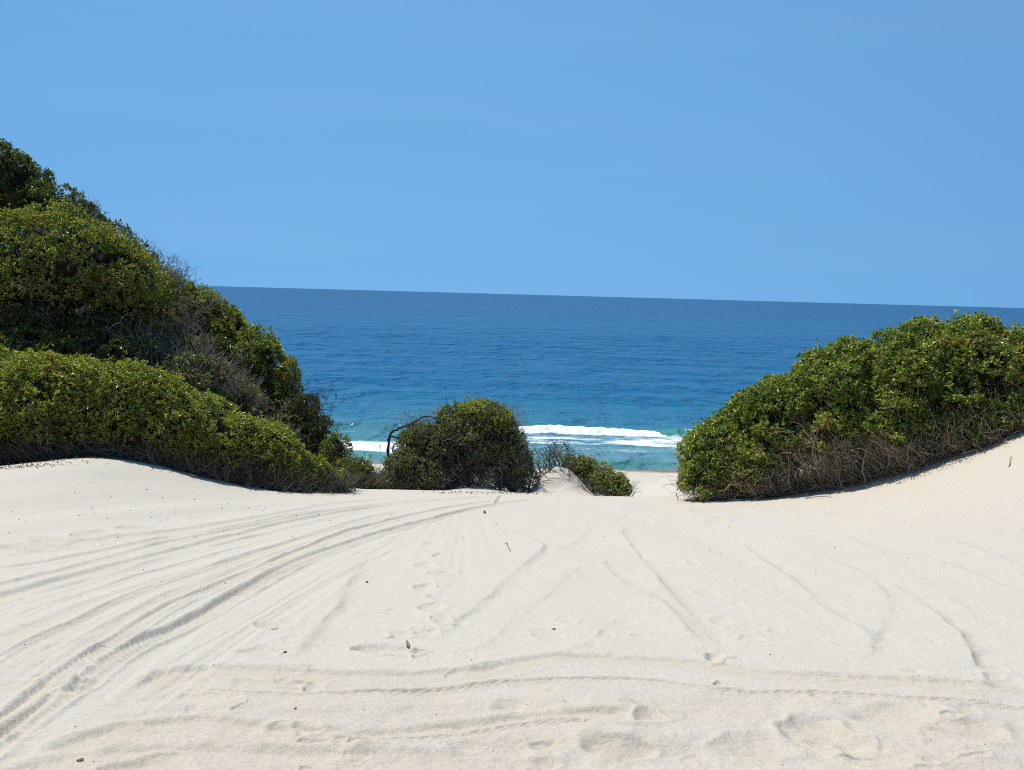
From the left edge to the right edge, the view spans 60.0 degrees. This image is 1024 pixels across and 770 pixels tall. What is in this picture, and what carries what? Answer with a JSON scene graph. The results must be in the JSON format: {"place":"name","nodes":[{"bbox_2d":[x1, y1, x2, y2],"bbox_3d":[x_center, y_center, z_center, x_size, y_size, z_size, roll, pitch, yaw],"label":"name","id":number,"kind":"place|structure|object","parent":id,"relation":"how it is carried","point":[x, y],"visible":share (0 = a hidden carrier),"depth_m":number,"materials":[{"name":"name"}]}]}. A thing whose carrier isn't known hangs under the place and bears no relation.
{"place":"outdoors","nodes":[
{"label":"outdoors","id":0,"kind":"place"},
{"bbox_2d":[0,298,1023,769],"bbox_3d":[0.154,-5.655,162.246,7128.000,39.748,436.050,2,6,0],"label":"sand","id":1,"kind":"structure","parent":0,"point":[676,620],"depth_m":7.54,"materials":[{"name":"beige sand"}]},
{"bbox_2d":[0,138,59,232],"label":"coastal shrub","id":2,"kind":"object","parent":1,"relation":"on","point":[12,176],"visible":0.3,"depth_m":27.07,"materials":[{"name":"green plant"}]},
{"bbox_2d":[0,343,62,464],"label":"coastal shrub","id":3,"kind":"object","parent":1,"relation":"on","point":[6,429],"visible":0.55,"depth_m":17.70,"materials":[{"name":"green plant"}]},
{"bbox_2d":[6,177,111,313],"bbox_3d":[-13.806,-3.700,27.456,3.439,5.323,3.062,2,6,0],"label":"coastal shrub","id":4,"kind":"object","parent":1,"relation":"on","point":[74,197],"visible":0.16,"depth_m":26.83,"materials":[{"name":"green plant"}]},
{"bbox_2d":[1,285,121,339],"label":"dead shrub","id":5,"kind":"object","parent":1,"relation":"on","point":[58,312],"visible":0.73,"depth_m":21.81,"materials":[{"name":"brown plant"}]},
{"bbox_2d":[0,322,130,364],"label":"coastal shrub","id":6,"kind":"object","parent":1,"relation":"on","point":[69,342],"visible":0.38,"depth_m":21.45,"materials":[{"name":"green plant"}]},
{"bbox_2d":[0,291,138,347],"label":"coastal shrub","id":7,"kind":"object","parent":1,"relation":"on","point":[73,321],"visible":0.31,"depth_m":22.18,"materials":[{"name":"green plant"}]},
{"bbox_2d":[0,346,141,464],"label":"coastal shrub","id":8,"kind":"object","parent":1,"relation":"on","point":[65,402],"visible":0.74,"depth_m":17.94,"materials":[{"name":"green plant"}]},
{"bbox_2d":[0,197,181,343],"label":"coastal shrub","id":9,"kind":"object","parent":1,"relation":"on","point":[79,271],"visible":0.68,"depth_m":22.55,"materials":[{"name":"green plant"}]},
{"bbox_2d":[68,197,164,322],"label":"dead shrub","id":10,"kind":"object","parent":1,"relation":"on","point":[95,209],"visible":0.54,"depth_m":26.17,"materials":[{"name":"brown plant"}]},
{"bbox_2d":[75,218,162,321],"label":"coastal shrub","id":11,"kind":"object","parent":1,"relation":"on","point":[129,234],"visible":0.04,"depth_m":26.95,"materials":[{"name":"green plant"}]},
{"bbox_2d":[55,350,232,475],"bbox_3d":[-7.738,0.672,19.027,3.382,2.890,3.325,2,6,0],"label":"coastal shrub","id":12,"kind":"object","parent":1,"relation":"on","point":[147,404],"visible":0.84,"depth_m":18.35,"materials":[{"name":"green plant"}]},
{"bbox_2d":[102,308,215,370],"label":"coastal shrub","id":13,"kind":"object","parent":1,"relation":"on","point":[141,348],"visible":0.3,"depth_m":22.96,"materials":[{"name":"grey plant"}]},
{"bbox_2d":[149,248,194,301],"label":"dead shrub","id":14,"kind":"object","parent":1,"relation":"on","point":[185,271],"visible":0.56,"depth_m":25.88,"materials":[{"name":"plant"}]},
{"bbox_2d":[108,258,248,372],"bbox_3d":[-8.928,-0.590,23.982,3.872,5.705,3.108,5,7,31],"label":"dead shrub","id":15,"kind":"object","parent":1,"relation":"on","point":[185,319],"visible":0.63,"depth_m":24.39,"materials":[{"name":"plant"}]},
{"bbox_2d":[150,260,222,342],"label":"coastal shrub","id":16,"kind":"object","parent":1,"relation":"on","point":[192,311],"visible":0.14,"depth_m":25.96,"materials":[{"name":"grey plant"}]},
{"bbox_2d":[145,339,271,420],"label":"coastal shrub","id":17,"kind":"object","parent":1,"relation":"on","point":[205,372],"visible":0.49,"depth_m":22.85,"materials":[{"name":"grey plant"}]},
{"bbox_2d":[148,382,273,489],"bbox_3d":[-6.591,1.290,19.667,3.050,2.758,3.153,2,6,0],"label":"coastal shrub","id":18,"kind":"object","parent":1,"relation":"on","point":[224,441],"visible":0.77,"depth_m":19.03,"materials":[{"name":"green plant"}]},
{"bbox_2d":[179,280,251,345],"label":"coastal shrub","id":19,"kind":"object","parent":1,"relation":"on","point":[232,317],"visible":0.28,"depth_m":26.50,"materials":[{"name":"green plant"}]},
{"bbox_2d":[196,332,286,421],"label":"coastal shrub","id":20,"kind":"object","parent":1,"relation":"on","point":[222,343],"visible":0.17,"depth_m":24.81,"materials":[{"name":"green plant"}]},
{"bbox_2d":[224,357,300,437],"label":"dead shrub","id":21,"kind":"object","parent":1,"relation":"on","point":[255,396],"visible":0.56,"depth_m":23.07,"materials":[{"name":"plant"}]},
{"bbox_2d":[229,321,311,411],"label":"coastal shrub","id":22,"kind":"object","parent":1,"relation":"on","point":[276,379],"visible":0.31,"depth_m":25.91,"materials":[{"name":"green plant"}]},
{"bbox_2d":[214,403,330,493],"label":"coastal shrub","id":23,"kind":"object","parent":1,"relation":"on","point":[282,455],"visible":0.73,"depth_m":19.79,"materials":[{"name":"green plant"}]},
{"bbox_2d":[272,386,336,456],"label":"coastal shrub","id":24,"kind":"object","parent":1,"relation":"on","point":[310,431],"visible":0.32,"depth_m":24.88,"materials":[{"name":"green plant"}]},
{"bbox_2d":[289,368,345,450],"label":"dead shrub","id":25,"kind":"object","parent":1,"relation":"on","point":[312,399],"visible":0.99,"depth_m":24.82,"materials":[{"name":"brown plant"}]},
{"bbox_2d":[292,442,368,493],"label":"coastal shrub","id":26,"kind":"object","parent":1,"relation":"on","point":[334,479],"visible":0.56,"depth_m":20.58,"materials":[{"name":"green plant"}]},
{"bbox_2d":[314,431,361,472],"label":"coastal shrub","id":27,"kind":"object","parent":1,"relation":"on","point":[335,446],"visible":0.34,"depth_m":24.24,"materials":[{"name":"green plant"}]},
{"bbox_2d":[334,452,399,488],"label":"coastal shrub","id":28,"kind":"object","parent":1,"relation":"on","point":[373,478],"visible":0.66,"depth_m":23.40,"materials":[{"name":"green plant"}]},
{"bbox_2d":[375,445,455,489],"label":"coastal shrub","id":29,"kind":"object","parent":1,"relation":"on","point":[409,470],"visible":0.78,"depth_m":24.32,"materials":[{"name":"green plant"}]},
{"bbox_2d":[379,387,548,492],"bbox_3d":[-1.526,1.845,25.758,5.248,3.642,3.466,2,6,0],"label":"windswept shrub","id":30,"kind":"object","parent":1,"relation":"on","point":[463,439],"visible":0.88,"depth_m":25.03,"materials":[{"name":"green plant"}]},
{"bbox_2d":[473,448,548,492],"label":"dead shrub","id":31,"kind":"object","parent":1,"relation":"on","point":[493,474],"visible":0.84,"depth_m":24.91,"materials":[{"name":"brown plant"}]},
{"bbox_2d":[0,428,1023,496],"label":"leaf litter","id":32,"kind":"object","parent":1,"relation":"on","point":[527,493],"visible":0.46,"depth_m":17.86,"materials":[{"name":"brown plant"}]},
{"bbox_2d":[530,436,597,477],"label":"dead shrub","id":33,"kind":"object","parent":1,"relation":"on","point":[554,453],"visible":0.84,"depth_m":26.05,"materials":[{"name":"brown plant"}]},
{"bbox_2d":[537,466,594,495],"bbox_3d":[1.639,2.792,25.351,2.027,0.760,1.488,2,6,0],"label":"dry root mat","id":34,"kind":"object","parent":1,"relation":"on","point":[582,487],"visible":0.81,"depth_m":25.23,"materials":[{"name":"brown plant"}]},
{"bbox_2d":[553,445,639,496],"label":"coastal shrub","id":35,"kind":"object","parent":1,"relation":"on","point":[599,480],"visible":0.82,"depth_m":25.49,"materials":[{"name":"green plant"}]},
{"bbox_2d":[663,404,775,501],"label":"coastal shrub","id":36,"kind":"object","parent":1,"relation":"on","point":[704,448],"visible":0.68,"depth_m":20.16,"materials":[{"name":"green plant"}]},
{"bbox_2d":[710,371,837,500],"bbox_3d":[5.903,1.275,20.450,3.232,3.115,3.805,2,6,0],"label":"coastal shrub","id":37,"kind":"object","parent":1,"relation":"on","point":[754,446],"visible":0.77,"depth_m":19.67,"materials":[{"name":"green plant"}]},
{"bbox_2d":[768,333,915,493],"bbox_3d":[7.425,0.699,20.340,3.734,3.801,4.167,2,6,0],"label":"coastal shrub","id":38,"kind":"object","parent":1,"relation":"on","point":[822,392],"visible":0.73,"depth_m":19.20,"materials":[{"name":"green plant"}]},
{"bbox_2d":[839,313,985,484],"bbox_3d":[8.869,0.359,19.969,3.797,3.982,4.596,2,6,0],"label":"coastal shrub","id":39,"kind":"object","parent":1,"relation":"on","point":[899,418],"visible":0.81,"depth_m":18.58,"materials":[{"name":"green plant"}]},
{"bbox_2d":[912,308,1023,458],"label":"coastal shrub","id":40,"kind":"object","parent":1,"relation":"on","point":[992,389],"visible":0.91,"depth_m":18.21,"materials":[{"name":"green plant"}]},
{"bbox_2d":[0,0,1023,307],"label":"sky","id":41,"kind":"structure","parent":0,"point":[820,151],"materials":[{"name":"blue"}]},
{"bbox_2d":[127,286,1023,469],"bbox_3d":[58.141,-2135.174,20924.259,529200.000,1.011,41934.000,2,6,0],"label":"sea","id":42,"kind":"structure","parent":0,"point":[630,383],"depth_m":218.06,"materials":[{"name":"blue liquid"}]}
]}

